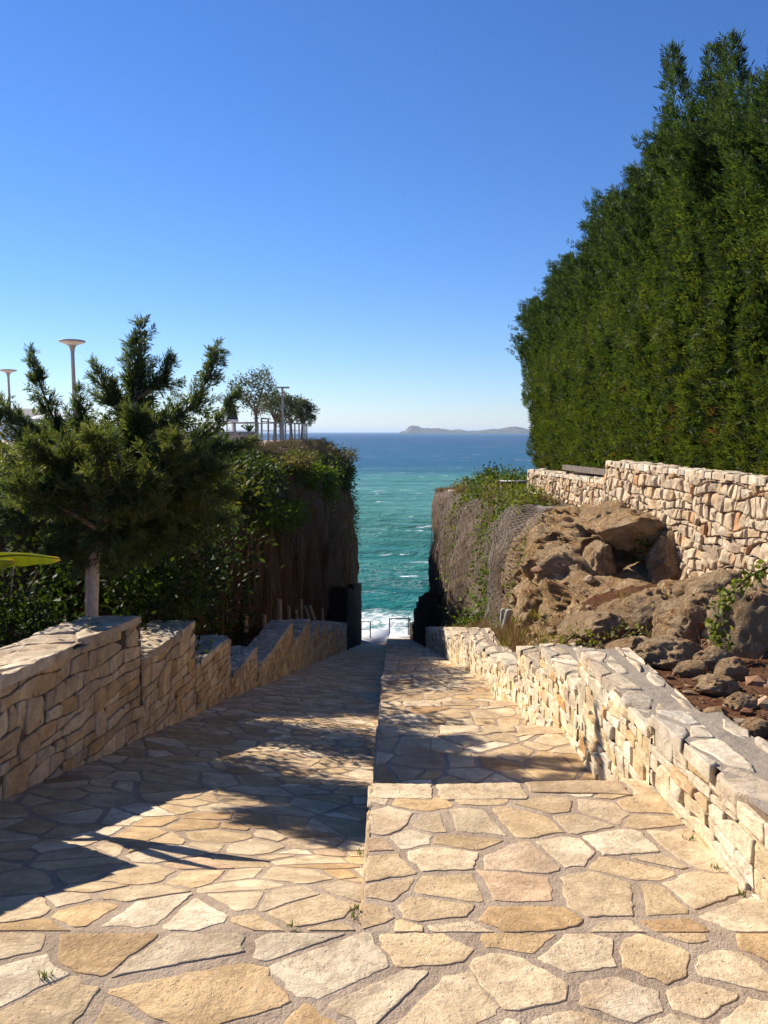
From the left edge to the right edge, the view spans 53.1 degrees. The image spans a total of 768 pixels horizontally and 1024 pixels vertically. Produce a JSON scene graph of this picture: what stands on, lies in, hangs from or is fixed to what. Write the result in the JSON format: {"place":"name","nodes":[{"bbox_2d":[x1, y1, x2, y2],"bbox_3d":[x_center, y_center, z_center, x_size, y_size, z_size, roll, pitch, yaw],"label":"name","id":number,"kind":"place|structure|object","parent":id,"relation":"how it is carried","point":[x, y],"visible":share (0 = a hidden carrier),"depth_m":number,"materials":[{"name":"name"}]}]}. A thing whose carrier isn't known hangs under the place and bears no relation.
{"place":"outdoors","nodes":[
{"label":"outdoors","id":0,"kind":"place"},
{"bbox_2d":[8,437,343,463],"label":"dry grass","id":1,"kind":"structure","parent":0,"point":[284,443],"depth_m":29.04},
{"bbox_2d":[0,440,358,646],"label":"cliff","id":2,"kind":"structure","parent":0,"point":[342,560],"depth_m":21.99,"materials":[{"name":"brown stone"}]},
{"bbox_2d":[0,369,16,442],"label":"garden lamp","id":3,"kind":"object","parent":2,"relation":"on","point":[7,371],"visible":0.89,"depth_m":32.56,"materials":[{"name":"white metal"}]},
{"bbox_2d":[0,552,60,568],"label":"banana plant","id":4,"kind":"object","parent":2,"relation":"on","point":[9,559],"visible":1,"depth_m":4.46,"materials":[{"name":"green plant"}]},
{"bbox_2d":[0,407,95,555],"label":"shrub","id":5,"kind":"object","parent":2,"relation":"on","point":[2,451],"visible":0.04,"depth_m":6.98,"materials":[{"name":"green plant"}]},
{"bbox_2d":[58,339,84,413],"bbox_3d":[-7.983,-3.013,19.794,0.646,2.790,0.646,0,6,0],"label":"garden lamp","id":6,"kind":"object","parent":2,"relation":"on","point":[72,344],"visible":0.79,"depth_m":19.65,"materials":[{"name":"white metal"}]},
{"bbox_2d":[0,577,143,647],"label":"shrub","id":7,"kind":"object","parent":2,"relation":"on","point":[54,614],"visible":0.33,"depth_m":6.94,"materials":[{"name":"green plant"}]},
{"bbox_2d":[0,526,145,646],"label":"shrub","id":8,"kind":"object","parent":2,"relation":"on","point":[27,586],"visible":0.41,"depth_m":7.34,"materials":[{"name":"green plant"}]},
{"bbox_2d":[0,314,261,615],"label":"spreading conifer","id":9,"kind":"object","parent":2,"relation":"on","point":[56,488],"visible":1,"depth_m":6.26,"materials":[{"name":"green plant"}]},
{"bbox_2d":[0,449,297,645],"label":"ivy","id":10,"kind":"object","parent":2,"relation":"attached to","point":[250,580],"visible":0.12,"depth_m":12.74,"materials":[{"name":"green plant"}]},
{"bbox_2d":[2,423,305,438],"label":"fence","id":11,"kind":"object","parent":2,"relation":"on","point":[245,430],"visible":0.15,"depth_m":41.96,"materials":[{"name":"grey paint"}]},
{"bbox_2d":[85,368,245,476],"bbox_3d":[-3.568,-0.858,12.819,2.726,3.172,2.615,3,6,23],"label":"cliff bush","id":12,"kind":"object","parent":2,"relation":"on","point":[195,418],"visible":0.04,"depth_m":12.92,"materials":[{"name":"green plant"}]},
{"bbox_2d":[98,540,237,653],"bbox_3d":[-2.508,1.010,8.508,1.807,1.742,1.820,0,6,0],"label":"shrub","id":13,"kind":"object","parent":2,"relation":"on","point":[166,600],"visible":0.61,"depth_m":8.22,"materials":[{"name":"green plant"}]},
{"bbox_2d":[0,616,346,799],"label":"stone wall","id":14,"kind":"structure","parent":2,"relation":"on","point":[80,691],"depth_m":6.05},
{"bbox_2d":[64,487,284,652],"bbox_3d":[-2.302,0.387,8.697,2.300,2.460,2.329,0,6,0],"label":"shrub","id":15,"kind":"object","parent":2,"relation":"on","point":[148,570],"visible":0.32,"depth_m":8.47,"materials":[{"name":"green plant"}]},
{"bbox_2d":[149,432,253,444],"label":"wall","id":16,"kind":"structure","parent":2,"relation":"on","point":[234,435],"depth_m":21.85,"materials":[{"name":"concrete"}]},
{"bbox_2d":[181,422,255,492],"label":"cliff bush","id":17,"kind":"object","parent":2,"relation":"on","point":[227,435],"visible":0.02,"depth_m":14.48,"materials":[{"name":"green plant"}]},
{"bbox_2d":[171,428,272,551],"bbox_3d":[-2.152,-0.232,8.528,1.867,1.417,1.768,0,6,0],"label":"shrub","id":18,"kind":"object","parent":2,"relation":"on","point":[242,480],"visible":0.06,"depth_m":8.47,"materials":[{"name":"green plant"}]},
{"bbox_2d":[205,439,293,504],"bbox_3d":[-2.824,-0.571,11.963,2.870,1.135,1.944,0,6,0],"label":"shrub","id":19,"kind":"object","parent":2,"relation":"on","point":[248,473],"visible":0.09,"depth_m":12.00,"materials":[{"name":"green plant"}]},
{"bbox_2d":[225,364,280,436],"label":"olive tree","id":20,"kind":"object","parent":2,"relation":"on","point":[255,403],"visible":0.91,"depth_m":35.40,"materials":[{"name":"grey plant"}]},
{"bbox_2d":[220,453,295,516],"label":"shrub","id":21,"kind":"object","parent":2,"relation":"on","point":[263,495],"visible":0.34,"depth_m":14.48,"materials":[{"name":"green plant"}]},
{"bbox_2d":[245,485,298,544],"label":"cliff bush","id":22,"kind":"object","parent":2,"relation":"on","point":[277,517],"visible":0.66,"depth_m":16.07,"materials":[{"name":"green plant"}]},
{"bbox_2d":[257,385,298,440],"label":"olive tree","id":23,"kind":"object","parent":2,"relation":"on","point":[288,402],"visible":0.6,"depth_m":38.60,"materials":[{"name":"green plant"}]},
{"bbox_2d":[205,458,361,632],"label":"hanging stems","id":24,"kind":"object","parent":2,"relation":"hanging from","point":[260,569],"visible":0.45,"depth_m":17.60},
{"bbox_2d":[277,387,289,440],"bbox_3d":[-4.407,-4.280,33.738,0.520,2.418,0.200,0,6,0],"label":"street lamp","id":25,"kind":"object","parent":2,"relation":"on","point":[282,396],"visible":0.82,"depth_m":33.66,"materials":[{"name":"grey metal"}]},
{"bbox_2d":[261,417,307,441],"bbox_3d":[-4.450,-3.736,35.554,0.067,1.060,11.583,0,6,3],"label":"fence","id":26,"kind":"object","parent":2,"relation":"on","point":[285,423],"visible":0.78,"depth_m":34.86,"materials":[{"name":"metal"}]},
{"bbox_2d":[276,390,308,439],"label":"olive tree","id":27,"kind":"object","parent":2,"relation":"on","point":[300,412],"visible":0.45,"depth_m":41.60,"materials":[{"name":"green plant"}]},
{"bbox_2d":[272,450,316,471],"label":"cliff bush","id":28,"kind":"object","parent":2,"relation":"on","point":[302,460],"visible":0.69,"depth_m":22.37,"materials":[{"name":"green plant"}]},
{"bbox_2d":[276,490,316,545],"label":"cliff bush","id":29,"kind":"object","parent":2,"relation":"on","point":[295,506],"visible":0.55,"depth_m":19.71,"materials":[{"name":"green plant"}]},
{"bbox_2d":[236,449,361,559],"bbox_3d":[-2.572,0.675,27.722,1.660,5.953,27.234,0,6,3],"label":"ivy","id":30,"kind":"object","parent":2,"relation":"attached to","point":[323,458],"visible":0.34,"depth_m":29.92,"materials":[{"name":"green plant"}]},
{"bbox_2d":[278,446,322,492],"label":"cliff bush","id":31,"kind":"object","parent":2,"relation":"on","point":[302,476],"visible":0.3,"depth_m":23.97,"materials":[{"name":"green plant"}]},
{"bbox_2d":[294,393,320,438],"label":"olive tree","id":32,"kind":"object","parent":2,"relation":"on","point":[303,403],"visible":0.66,"depth_m":42.49,"materials":[{"name":"green plant"}]},
{"bbox_2d":[303,460,338,492],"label":"cliff bush","id":33,"kind":"object","parent":2,"relation":"on","point":[313,483],"visible":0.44,"depth_m":26.01,"materials":[{"name":"green plant"}]},
{"bbox_2d":[319,459,344,507],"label":"cliff bush","id":34,"kind":"object","parent":2,"relation":"on","point":[331,486],"visible":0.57,"depth_m":30.39,"materials":[{"name":"green plant"}]},
{"bbox_2d":[325,439,360,465],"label":"cliff bush","id":35,"kind":"object","parent":2,"relation":"on","point":[348,455],"visible":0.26,"depth_m":37.93,"materials":[{"name":"green plant"}]},
{"bbox_2d":[327,583,361,649],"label":"retaining wall","id":36,"kind":"structure","parent":2,"relation":"on","point":[345,603],"depth_m":33.28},
{"bbox_2d":[333,452,360,497],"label":"cliff bush","id":37,"kind":"object","parent":2,"relation":"on","point":[348,472],"visible":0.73,"depth_m":35.39,"materials":[{"name":"green plant"}]},
{"bbox_2d":[0,644,385,931],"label":"ramp","id":38,"kind":"structure","parent":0,"point":[248,810],"depth_m":4.19,"materials":[{"name":"stone"}]},
{"bbox_2d":[38,671,745,979],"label":"weeds","id":39,"kind":"object","parent":38,"relation":"on","point":[44,974],"visible":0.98,"depth_m":2.61,"materials":[{"name":"green plant"}]},
{"bbox_2d":[0,432,537,632],"bbox_3d":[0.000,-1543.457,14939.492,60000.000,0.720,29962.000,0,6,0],"label":"sea","id":40,"kind":"structure","parent":0,"point":[400,476],"depth_m":174.82,"materials":[{"name":"liquid"}]},
{"bbox_2d":[0,931,767,1023],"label":"landing","id":41,"kind":"object","parent":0,"point":[317,977],"visible":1,"depth_m":2.26,"materials":[{"name":"stone"}]},
{"bbox_2d":[0,0,767,431],"label":"sky","id":42,"kind":"structure","parent":0,"point":[362,198],"materials":[{"name":"blue"}]},
{"bbox_2d":[361,629,409,643],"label":"quay","id":43,"kind":"structure","parent":0,"point":[379,636],"depth_m":45.66,"materials":[{"name":"concrete"}]},
{"bbox_2d":[400,426,530,433],"bbox_3d":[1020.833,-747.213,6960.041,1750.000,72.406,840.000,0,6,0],"label":"island","id":44,"kind":"structure","parent":0,"point":[420,430],"depth_m":6690.88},
{"bbox_2d":[428,472,767,740],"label":"hillside","id":45,"kind":"structure","parent":0,"point":[568,540],"depth_m":11.38,"materials":[{"name":"stone"}]},
{"bbox_2d":[410,592,441,646],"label":"retaining wall","id":46,"kind":"structure","parent":45,"relation":"on","point":[426,609],"depth_m":25.86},
{"bbox_2d":[433,487,469,625],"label":"creeper","id":47,"kind":"object","parent":45,"relation":"on","point":[458,517],"visible":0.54,"depth_m":22.57,"materials":[{"name":"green plant"}]},
{"bbox_2d":[428,489,488,622],"bbox_3d":[2.265,2.427,25.942,1.137,6.688,11.919,0,6,-1],"label":"rockfall net","id":48,"kind":"object","parent":45,"relation":"attached to","point":[440,529],"visible":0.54,"depth_m":24.14,"materials":[{"name":"metal"}]},
{"bbox_2d":[453,467,499,506],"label":"bluff bush","id":49,"kind":"object","parent":45,"relation":"on","point":[472,486],"visible":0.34,"depth_m":22.11,"materials":[{"name":"green plant"}]},
{"bbox_2d":[444,480,527,626],"bbox_3d":[2.544,1.297,18.206,2.278,4.134,1.543,0,6,0],"label":"creeper","id":50,"kind":"object","parent":45,"relation":"on","point":[475,598],"visible":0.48,"depth_m":18.21,"materials":[{"name":"green plant"}]},
{"bbox_2d":[468,461,509,486],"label":"bush","id":51,"kind":"object","parent":45,"relation":"on","point":[490,471],"visible":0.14,"depth_m":23.38,"materials":[{"name":"green plant"}]},
{"bbox_2d":[457,458,526,506],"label":"bush","id":52,"kind":"object","parent":45,"relation":"on","point":[505,477],"visible":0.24,"depth_m":20.92,"materials":[{"name":"green plant"}]},
{"bbox_2d":[472,476,517,518],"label":"bluff bush","id":53,"kind":"object","parent":45,"relation":"on","point":[493,495],"visible":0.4,"depth_m":19.43,"materials":[{"name":"green plant"}]},
{"bbox_2d":[433,485,560,649],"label":"dry grass","id":54,"kind":"structure","parent":45,"relation":"on","point":[510,631],"depth_m":12.62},
{"bbox_2d":[479,522,539,629],"bbox_3d":[2.277,1.358,13.694,1.491,2.378,0.962,2,6,20],"label":"creeper","id":55,"kind":"object","parent":45,"relation":"on","point":[507,595],"visible":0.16,"depth_m":13.70,"materials":[{"name":"green plant"}]},
{"bbox_2d":[480,502,554,627],"bbox_3d":[2.641,1.241,15.656,1.482,3.007,3.122,0,6,0],"label":"rockfall net","id":56,"kind":"object","parent":45,"relation":"on","point":[490,578],"visible":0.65,"depth_m":14.81,"materials":[{"name":"metal"}]},
{"bbox_2d":[504,295,542,468],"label":"cypress tree","id":57,"kind":"object","parent":45,"relation":"on","point":[525,359],"visible":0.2,"depth_m":22.16,"materials":[{"name":"green plant"}]},
{"bbox_2d":[489,480,557,514],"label":"bluff bush","id":58,"kind":"object","parent":45,"relation":"on","point":[519,491],"visible":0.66,"depth_m":15.45,"materials":[{"name":"green plant"}]},
{"bbox_2d":[513,580,541,629],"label":"boulder","id":59,"kind":"object","parent":45,"relation":"on","point":[526,602],"visible":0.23,"depth_m":10.85,"materials":[{"name":"stone"}]},
{"bbox_2d":[513,286,549,468],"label":"cypress tree","id":60,"kind":"object","parent":45,"relation":"on","point":[534,370],"visible":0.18,"depth_m":20.96,"materials":[{"name":"green plant"}]},
{"bbox_2d":[517,274,557,469],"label":"cypress tree","id":61,"kind":"object","parent":45,"relation":"on","point":[542,342],"visible":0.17,"depth_m":19.87,"materials":[{"name":"green plant"}]},
{"bbox_2d":[525,523,556,554],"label":"boulder","id":62,"kind":"object","parent":45,"relation":"on","point":[538,530],"visible":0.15,"depth_m":11.98,"materials":[{"name":"stone"}]},
{"bbox_2d":[527,252,576,470],"bbox_3d":[4.600,-3.521,18.659,2.036,5.512,2.141,-2,6,-3],"label":"cypress tree","id":63,"kind":"object","parent":45,"relation":"on","point":[555,370],"visible":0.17,"depth_m":18.79,"materials":[{"name":"green plant"}]},
{"bbox_2d":[360,638,767,932],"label":"stone steps","id":64,"kind":"structure","parent":45,"relation":"on","point":[488,812],"depth_m":3.20,"materials":[{"name":"stone"}]},
{"bbox_2d":[425,626,767,909],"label":"stone wall","id":65,"kind":"structure","parent":64,"relation":"on","point":[619,714],"depth_m":4.07,"materials":[{"name":"stone"}]},
{"bbox_2d":[540,238,587,471],"bbox_3d":[4.522,-3.359,17.437,2.045,5.494,2.194,-2,8,1],"label":"cypress tree","id":66,"kind":"object","parent":45,"relation":"on","point":[562,332],"visible":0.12,"depth_m":17.39,"materials":[{"name":"green plant"}]},
{"bbox_2d":[527,468,606,506],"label":"retaining wall","id":67,"kind":"structure","parent":45,"relation":"on","point":[577,489],"depth_m":14.69,"materials":[{"name":"stone"}]},
{"bbox_2d":[562,465,605,474],"bbox_3d":[3.711,-0.727,14.120,0.100,0.200,3.000,0,5,-1],"label":"timber rail","id":68,"kind":"object","parent":67,"relation":"on","point":[583,469],"visible":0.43,"depth_m":14.09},
{"bbox_2d":[547,623,588,644],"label":"weeds","id":69,"kind":"object","parent":45,"relation":"on","point":[572,636],"visible":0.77,"depth_m":6.63,"materials":[{"name":"green plant"}]},
{"bbox_2d":[545,230,608,467],"bbox_3d":[4.481,-3.354,16.357,2.064,5.538,2.154,-1,5,5],"label":"cypress tree","id":70,"kind":"object","parent":45,"relation":"on","point":[574,375],"visible":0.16,"depth_m":16.22,"materials":[{"name":"green plant"}]},
{"bbox_2d":[560,193,623,467],"bbox_3d":[4.516,-3.363,15.005,2.036,5.617,2.141,-2,7,-2],"label":"cypress tree","id":71,"kind":"object","parent":45,"relation":"on","point":[587,291],"visible":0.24,"depth_m":15.10,"materials":[{"name":"green plant"}]},
{"bbox_2d":[557,610,626,646],"bbox_3d":[1.940,1.138,7.121,0.557,0.437,0.540,-3,7,-26],"label":"boulder","id":72,"kind":"object","parent":45,"relation":"on","point":[593,620],"visible":0.66,"depth_m":7.00,"materials":[{"name":"stone"}]},
{"bbox_2d":[577,624,617,648],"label":"weeds","id":73,"kind":"object","parent":45,"relation":"on","point":[591,642],"visible":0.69,"depth_m":6.17,"materials":[{"name":"green plant"}]},
{"bbox_2d":[582,539,615,575],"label":"boulder","id":74,"kind":"object","parent":45,"relation":"on","point":[597,555],"visible":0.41,"depth_m":10.38,"materials":[{"name":"stone"}]},
{"bbox_2d":[574,500,628,534],"bbox_3d":[3.359,0.228,11.647,0.905,0.859,1.177,-4,7,-32],"label":"boulder","id":75,"kind":"object","parent":45,"relation":"on","point":[599,510],"visible":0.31,"depth_m":11.35,"materials":[{"name":"stone"}]},
{"bbox_2d":[595,598,623,611],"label":"boulder","id":76,"kind":"object","parent":45,"relation":"on","point":[607,606],"visible":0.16,"depth_m":8.15,"materials":[{"name":"stone"}]},
{"bbox_2d":[578,158,650,468],"bbox_3d":[4.476,-3.317,13.960,2.045,5.693,2.194,-1,5,2],"label":"cypress tree","id":77,"kind":"object","parent":45,"relation":"on","point":[604,286],"visible":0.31,"depth_m":13.86,"materials":[{"name":"green plant"}]},
{"bbox_2d":[492,580,754,647],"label":"grass","id":78,"kind":"structure","parent":45,"relation":"on","point":[531,644],"depth_m":10.24,"materials":[{"name":"green plant"}]},
{"bbox_2d":[611,546,636,557],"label":"boulder","id":79,"kind":"object","parent":45,"relation":"on","point":[621,553],"visible":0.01,"depth_m":11.28,"materials":[{"name":"stone"}]},
{"bbox_2d":[605,636,643,649],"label":"boulder","id":80,"kind":"object","parent":45,"relation":"on","point":[631,642],"visible":0.42,"depth_m":5.77,"materials":[{"name":"stone"}]},
{"bbox_2d":[586,508,667,550],"bbox_3d":[3.398,0.243,10.648,1.148,0.568,0.926,4,7,36],"label":"boulder","id":81,"kind":"object","parent":45,"relation":"on","point":[624,528],"visible":0.81,"depth_m":10.40,"materials":[{"name":"stone"}]},
{"bbox_2d":[610,617,645,637],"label":"weeds","id":82,"kind":"object","parent":45,"relation":"on","point":[629,631],"visible":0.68,"depth_m":6.34,"materials":[{"name":"green plant"}]},
{"bbox_2d":[587,144,678,461],"bbox_3d":[4.420,-3.250,12.700,2.064,5.640,2.154,-2,7,-5],"label":"cypress tree","id":83,"kind":"object","parent":45,"relation":"on","point":[629,385],"visible":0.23,"depth_m":12.72,"materials":[{"name":"green plant"}]},
{"bbox_2d":[511,550,767,725],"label":"rubble","id":84,"kind":"object","parent":45,"relation":"on","point":[756,680],"visible":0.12,"depth_m":4.90,"materials":[{"name":"stone"}]},
{"bbox_2d":[511,556,767,721],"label":"leaf litter","id":85,"kind":"object","parent":45,"relation":"on","point":[761,715],"visible":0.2,"depth_m":4.63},
{"bbox_2d":[611,587,668,636],"bbox_3d":[2.502,1.019,7.267,0.634,0.591,0.581,4,7,35],"label":"boulder","id":86,"kind":"object","parent":45,"relation":"on","point":[630,608],"visible":0.34,"depth_m":7.13,"materials":[{"name":"stone"}]},
{"bbox_2d":[603,120,708,464],"bbox_3d":[4.469,-3.182,11.796,2.036,5.565,2.141,-2,4,-1],"label":"cypress tree","id":87,"kind":"object","parent":45,"relation":"on","point":[652,432],"visible":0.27,"depth_m":11.75,"materials":[{"name":"green plant"}]},
{"bbox_2d":[644,530,681,583],"bbox_3d":[3.743,0.712,10.236,0.512,1.019,0.700,-3,7,-25],"label":"boulder","id":88,"kind":"object","parent":45,"relation":"on","point":[662,561],"visible":0.67,"depth_m":10.04,"materials":[{"name":"stone"}]},
{"bbox_2d":[651,623,677,637],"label":"boulder","id":89,"kind":"object","parent":45,"relation":"on","point":[658,629],"visible":0.23,"depth_m":6.21,"materials":[{"name":"stone"}]},
{"bbox_2d":[656,579,677,595],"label":"boulder","id":90,"kind":"object","parent":45,"relation":"on","point":[662,584],"visible":0.16,"depth_m":9.38,"materials":[{"name":"stone"}]},
{"bbox_2d":[633,635,703,669],"bbox_3d":[1.913,0.948,5.113,0.469,0.245,0.373,-2,6,-22],"label":"boulder","id":91,"kind":"object","parent":45,"relation":"on","point":[668,652],"visible":0.74,"depth_m":5.01,"materials":[{"name":"stone"}]},
{"bbox_2d":[672,577,692,598],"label":"boulder","id":92,"kind":"object","parent":45,"relation":"on","point":[678,588],"visible":0.25,"depth_m":7.01,"materials":[{"name":"stone"}]},
{"bbox_2d":[652,593,714,643],"bbox_3d":[2.511,0.919,6.285,0.595,0.532,0.595,4,7,34],"label":"boulder","id":93,"kind":"object","parent":45,"relation":"on","point":[683,616],"visible":0.4,"depth_m":6.10,"materials":[{"name":"stone"}]},
{"bbox_2d":[602,460,767,580],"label":"retaining wall","id":94,"kind":"structure","parent":45,"relation":"on","point":[715,519],"depth_m":9.33,"materials":[{"name":"stone"}]},
{"bbox_2d":[672,660,707,677],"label":"boulder","id":95,"kind":"object","parent":45,"relation":"on","point":[690,668],"visible":0.81,"depth_m":4.77,"materials":[{"name":"stone"}]},
{"bbox_2d":[630,37,759,468],"bbox_3d":[4.525,-3.397,10.616,1.996,6.233,2.072,-3,6,3],"label":"cypress tree","id":96,"kind":"object","parent":45,"relation":"on","point":[691,177],"visible":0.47,"depth_m":10.41,"materials":[{"name":"green plant"}]},
{"bbox_2d":[692,645,733,670],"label":"boulder","id":97,"kind":"object","parent":45,"relation":"on","point":[711,656],"visible":0.51,"depth_m":4.90,"materials":[{"name":"stone"}]},
{"bbox_2d":[685,568,742,594],"bbox_3d":[2.916,0.714,6.711,0.546,0.461,0.492,2,6,20],"label":"boulder","id":98,"kind":"object","parent":45,"relation":"on","point":[712,582],"visible":0.3,"depth_m":6.56,"materials":[{"name":"stone"}]},
{"bbox_2d":[702,706,727,716],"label":"boulder","id":99,"kind":"object","parent":45,"relation":"on","point":[714,709],"visible":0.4,"depth_m":3.96,"materials":[{"name":"stone"}]},
{"bbox_2d":[693,673,739,695],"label":"boulder","id":100,"kind":"object","parent":45,"relation":"on","point":[715,684],"visible":0.87,"depth_m":4.34,"materials":[{"name":"stone"}]},
{"bbox_2d":[678,26,767,471],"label":"cypress tree","id":101,"kind":"object","parent":45,"relation":"on","point":[725,293],"visible":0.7,"depth_m":9.40,"materials":[{"name":"green plant"}]},
{"bbox_2d":[714,656,749,680],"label":"boulder","id":102,"kind":"object","parent":45,"relation":"on","point":[735,668],"visible":0.64,"depth_m":4.62,"materials":[{"name":"stone"}]},
{"bbox_2d":[705,559,767,650],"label":"creeper","id":103,"kind":"object","parent":45,"relation":"on","point":[724,592],"visible":0.94,"depth_m":5.01,"materials":[{"name":"green plant"}]},
{"bbox_2d":[706,579,767,658],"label":"boulder","id":104,"kind":"object","parent":45,"relation":"on","point":[747,617],"visible":0.5,"depth_m":5.11,"materials":[{"name":"stone"}]},
{"bbox_2d":[714,66,767,475],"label":"cypress tree","id":105,"kind":"object","parent":45,"relation":"on","point":[761,383],"visible":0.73,"depth_m":8.81,"materials":[{"name":"green plant"}]},
{"bbox_2d":[723,692,758,711],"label":"boulder","id":106,"kind":"object","parent":45,"relation":"on","point":[737,701],"visible":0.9,"depth_m":4.07,"materials":[{"name":"stone"}]},
{"bbox_2d":[740,717,767,737],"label":"boulder","id":107,"kind":"object","parent":45,"relation":"on","point":[755,727],"visible":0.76,"depth_m":3.65,"materials":[{"name":"stone"}]},
{"bbox_2d":[752,68,767,159],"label":"cypress tree","id":108,"kind":"object","parent":45,"relation":"on","point":[766,115],"visible":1,"depth_m":7.80,"materials":[{"name":"green plant"}]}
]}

